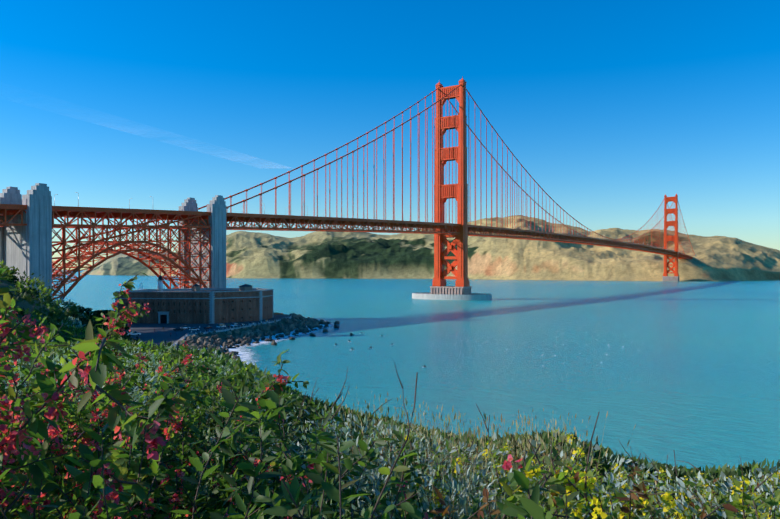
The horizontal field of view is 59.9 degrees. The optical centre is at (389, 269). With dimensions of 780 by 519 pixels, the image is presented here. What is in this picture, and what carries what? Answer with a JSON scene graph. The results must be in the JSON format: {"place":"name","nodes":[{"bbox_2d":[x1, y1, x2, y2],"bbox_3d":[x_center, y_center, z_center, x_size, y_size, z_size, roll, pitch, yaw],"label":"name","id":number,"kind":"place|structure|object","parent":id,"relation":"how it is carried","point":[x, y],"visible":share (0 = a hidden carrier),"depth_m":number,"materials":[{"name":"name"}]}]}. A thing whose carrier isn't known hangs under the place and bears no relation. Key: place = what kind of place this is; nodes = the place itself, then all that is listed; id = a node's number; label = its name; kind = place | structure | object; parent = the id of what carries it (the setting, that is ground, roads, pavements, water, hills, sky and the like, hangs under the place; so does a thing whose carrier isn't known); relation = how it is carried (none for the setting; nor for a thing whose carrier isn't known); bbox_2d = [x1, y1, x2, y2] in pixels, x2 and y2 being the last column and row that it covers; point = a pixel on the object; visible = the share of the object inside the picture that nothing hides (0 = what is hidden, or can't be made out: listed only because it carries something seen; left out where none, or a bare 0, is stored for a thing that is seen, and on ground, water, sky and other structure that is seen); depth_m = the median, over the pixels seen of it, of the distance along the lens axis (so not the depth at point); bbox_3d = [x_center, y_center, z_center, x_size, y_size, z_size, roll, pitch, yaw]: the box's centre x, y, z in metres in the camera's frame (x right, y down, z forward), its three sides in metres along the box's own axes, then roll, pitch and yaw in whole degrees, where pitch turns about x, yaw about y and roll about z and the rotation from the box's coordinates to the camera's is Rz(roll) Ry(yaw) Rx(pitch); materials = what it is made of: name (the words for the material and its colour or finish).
{"place":"outdoors","nodes":[
{"label":"outdoors","id":0,"kind":"place"},
{"bbox_2d":[0,183,225,299],"bbox_3d":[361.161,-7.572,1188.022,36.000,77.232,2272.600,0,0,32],"label":"concrete pylons","id":1,"kind":"object","parent":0,"point":[27,249],"visible":0.48,"depth_m":328.23,"materials":[{"name":"grey concrete"}]},
{"bbox_2d":[52,226,210,304],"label":"steel arch","id":2,"kind":"structure","parent":1,"relation":"attached to","point":[119,243],"depth_m":378.50,"materials":[{"name":"red metal"}]},
{"bbox_2d":[1,84,289,167],"bbox_3d":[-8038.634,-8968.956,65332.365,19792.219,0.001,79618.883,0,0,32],"label":"cloud","id":3,"kind":"structure","parent":0,"point":[176,141],"depth_m":47767.34,"materials":[{"name":"white"}]},
{"bbox_2d":[117,290,272,323],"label":"brick fort","id":4,"kind":"structure","parent":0,"point":[196,311],"depth_m":339.64,"materials":[{"name":"brick"}]},
{"bbox_2d":[192,286,251,291],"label":"rooftop structures","id":5,"kind":"object","parent":4,"relation":"on","point":[195,288],"visible":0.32,"depth_m":373.61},
{"bbox_2d":[193,284,250,286],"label":"roof","id":6,"kind":"structure","parent":5,"relation":"on","point":[245,285],"depth_m":371.59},
{"bbox_2d":[125,315,290,345],"bbox_3d":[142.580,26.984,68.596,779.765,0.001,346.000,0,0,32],"label":"parking lot asphalt","id":7,"kind":"structure","parent":0,"point":[158,336],"depth_m":305.37,"materials":[{"name":"grey asphalt"}]},
{"bbox_2d":[127,331,140,334],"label":"pickup car","id":8,"kind":"object","parent":7,"relation":"on","point":[133,333],"visible":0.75,"depth_m":277.13,"materials":[{"name":"white paint"}]},
{"bbox_2d":[216,323,225,327],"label":"car","id":9,"kind":"object","parent":7,"relation":"on","point":[220,325],"visible":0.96,"depth_m":312.51,"materials":[{"name":"white paint"}]},
{"bbox_2d":[0,279,452,518],"bbox_3d":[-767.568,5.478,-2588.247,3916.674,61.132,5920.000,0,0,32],"label":"headland ground","id":10,"kind":"structure","parent":0,"point":[25,305],"depth_m":232.93,"materials":[{"name":"green plant"}]},
{"bbox_2d":[4,269,18,282],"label":"cypress","id":11,"kind":"object","parent":10,"relation":"on","point":[13,277],"visible":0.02,"depth_m":276.58,"materials":[{"name":"green plant"}]},
{"bbox_2d":[73,306,96,317],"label":"cypress","id":12,"kind":"object","parent":10,"relation":"on","point":[86,310],"visible":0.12,"depth_m":281.05,"materials":[{"name":"green plant"}]},
{"bbox_2d":[88,309,115,322],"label":"cypress","id":13,"kind":"object","parent":10,"relation":"on","point":[104,312],"visible":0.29,"depth_m":264.41,"materials":[{"name":"green plant"}]},
{"bbox_2d":[107,322,129,336],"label":"cypress","id":14,"kind":"object","parent":10,"relation":"on","point":[125,328],"visible":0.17,"depth_m":250.07,"materials":[{"name":"plant"}]},
{"bbox_2d":[115,288,273,323],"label":"fort trim","id":15,"kind":"structure","parent":10,"relation":"on","point":[211,306],"depth_m":348.49,"materials":[{"name":"concrete"}]},
{"bbox_2d":[157,281,162,291],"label":"lighthouse","id":16,"kind":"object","parent":15,"relation":"on","point":[160,286],"depth_m":358.37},
{"bbox_2d":[170,314,291,346],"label":"seawall","id":17,"kind":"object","parent":10,"relation":"on","point":[240,327],"visible":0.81,"depth_m":302.29,"materials":[{"name":"concrete"}]},
{"bbox_2d":[0,284,522,518],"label":"pink shrub","id":18,"kind":"object","parent":10,"relation":"on","point":[51,413],"visible":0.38,"depth_m":3.06,"materials":[{"name":"plant"}]},
{"bbox_2d":[171,312,352,358],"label":"shoreline rocks","id":19,"kind":"object","parent":10,"relation":"on","point":[308,322],"visible":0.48,"depth_m":301.32,"materials":[{"name":"grey stone"}]},
{"bbox_2d":[0,268,665,518],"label":"leafy bush","id":20,"kind":"object","parent":10,"relation":"on","point":[100,376],"visible":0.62,"depth_m":3.38,"materials":[{"name":"green plant"}]},
{"bbox_2d":[17,359,706,518],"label":"straw shrub","id":21,"kind":"object","parent":10,"relation":"on","point":[653,490],"depth_m":4.84,"materials":[{"name":"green plant"}]},
{"bbox_2d":[0,261,779,507],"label":"olive scrub","id":22,"kind":"object","parent":10,"relation":"on","point":[730,472],"depth_m":12.42,"materials":[{"name":"green plant"}]},
{"bbox_2d":[0,349,779,518],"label":"shrub","id":23,"kind":"object","parent":10,"relation":"on","point":[560,489],"visible":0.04,"depth_m":5.64,"materials":[{"name":"green plant"}]},
{"bbox_2d":[0,260,779,504],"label":"shrubs","id":24,"kind":"object","parent":10,"relation":"on","point":[79,317],"visible":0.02,"depth_m":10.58,"materials":[{"name":"green plant"}]},
{"bbox_2d":[0,272,779,518],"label":"shrub","id":25,"kind":"object","parent":10,"relation":"on","point":[289,466],"depth_m":4.24,"materials":[{"name":"green plant"}]},
{"bbox_2d":[1,346,779,518],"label":"sage shrub","id":26,"kind":"object","parent":10,"relation":"on","point":[462,501],"visible":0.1,"depth_m":5.13,"materials":[{"name":"green plant"}]},
{"bbox_2d":[5,296,775,501],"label":"slope sage","id":27,"kind":"object","parent":10,"relation":"on","point":[597,447],"visible":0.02,"depth_m":9.81,"materials":[{"name":"green plant"}]},
{"bbox_2d":[4,283,778,513],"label":"dark scrub slope","id":28,"kind":"structure","parent":10,"relation":"on","point":[74,307],"depth_m":13.52,"materials":[{"name":"green plant"}]},
{"bbox_2d":[10,349,779,518],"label":"shrubs","id":29,"kind":"object","parent":10,"relation":"on","point":[560,478],"visible":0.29,"depth_m":4.74,"materials":[{"name":"green plant"}]},
{"bbox_2d":[278,385,652,518],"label":"sagebrush","id":30,"kind":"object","parent":10,"relation":"on","point":[469,434],"depth_m":5.81,"materials":[{"name":"green plant"}]},
{"bbox_2d":[358,423,779,518],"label":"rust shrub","id":31,"kind":"object","parent":10,"relation":"on","point":[641,487],"visible":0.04,"depth_m":3.28,"materials":[{"name":"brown plant"}]},
{"bbox_2d":[399,434,779,518],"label":"yellow shrub","id":32,"kind":"object","parent":10,"relation":"on","point":[666,497],"visible":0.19,"depth_m":3.37,"materials":[{"name":"yellow plant"}]},
{"bbox_2d":[0,0,779,269],"label":"sky","id":33,"kind":"structure","parent":0,"point":[613,108],"materials":[{"name":"blue"}]},
{"bbox_2d":[52,270,779,472],"bbox_3d":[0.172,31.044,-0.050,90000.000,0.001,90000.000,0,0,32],"label":"sea water","id":34,"kind":"structure","parent":0,"point":[699,386],"depth_m":244.91,"materials":[{"name":"blue liquid"}]},
{"bbox_2d":[220,319,332,364],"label":"surf foam","id":35,"kind":"object","parent":34,"relation":"on","point":[243,355],"visible":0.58,"depth_m":280.45,"materials":[{"name":"white"}]},
{"bbox_2d":[412,293,491,299],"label":"concrete pier","id":36,"kind":"structure","parent":34,"relation":"in","point":[472,296],"depth_m":693.80,"materials":[{"name":"concrete"}]},
{"bbox_2d":[430,276,679,294],"bbox_3d":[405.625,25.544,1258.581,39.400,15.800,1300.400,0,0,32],"label":"tower bases","id":37,"kind":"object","parent":34,"relation":"in","point":[453,290],"visible":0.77,"depth_m":710.30,"materials":[{"name":"grey concrete"}]},
{"bbox_2d":[52,215,779,280],"bbox_3d":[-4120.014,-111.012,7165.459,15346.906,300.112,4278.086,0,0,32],"label":"hills","id":38,"kind":"structure","parent":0,"point":[344,255],"depth_m":2373.68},
{"bbox_2d":[432,76,468,286],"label":"bridge tower","id":39,"kind":"structure","parent":0,"point":[459,190],"depth_m":712.87,"materials":[{"name":"metal"}]},
{"bbox_2d":[52,85,693,254],"bbox_3d":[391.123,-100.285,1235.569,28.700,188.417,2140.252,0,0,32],"label":"suspension cables","id":40,"kind":"object","parent":39,"relation":"attached to","point":[629,239],"visible":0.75,"depth_m":647.27,"materials":[{"name":"red metal"}]},
{"bbox_2d":[0,204,692,258],"bbox_3d":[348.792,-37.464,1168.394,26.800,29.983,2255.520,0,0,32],"label":"bridge roadway","id":41,"kind":"structure","parent":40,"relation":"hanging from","point":[175,214],"depth_m":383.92,"materials":[{"name":"red metal"}]},
{"bbox_2d":[54,192,647,244],"bbox_3d":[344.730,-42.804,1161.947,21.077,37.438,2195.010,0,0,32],"label":"bridge lamp posts","id":42,"kind":"object","parent":41,"relation":"on","point":[264,210],"visible":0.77,"depth_m":460.06,"materials":[{"name":"grey metal"}]},
{"bbox_2d":[663,193,678,275],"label":"bridge tower","id":43,"kind":"structure","parent":0,"point":[667,240],"depth_m":1797.86,"materials":[{"name":"red metal"}]}
]}

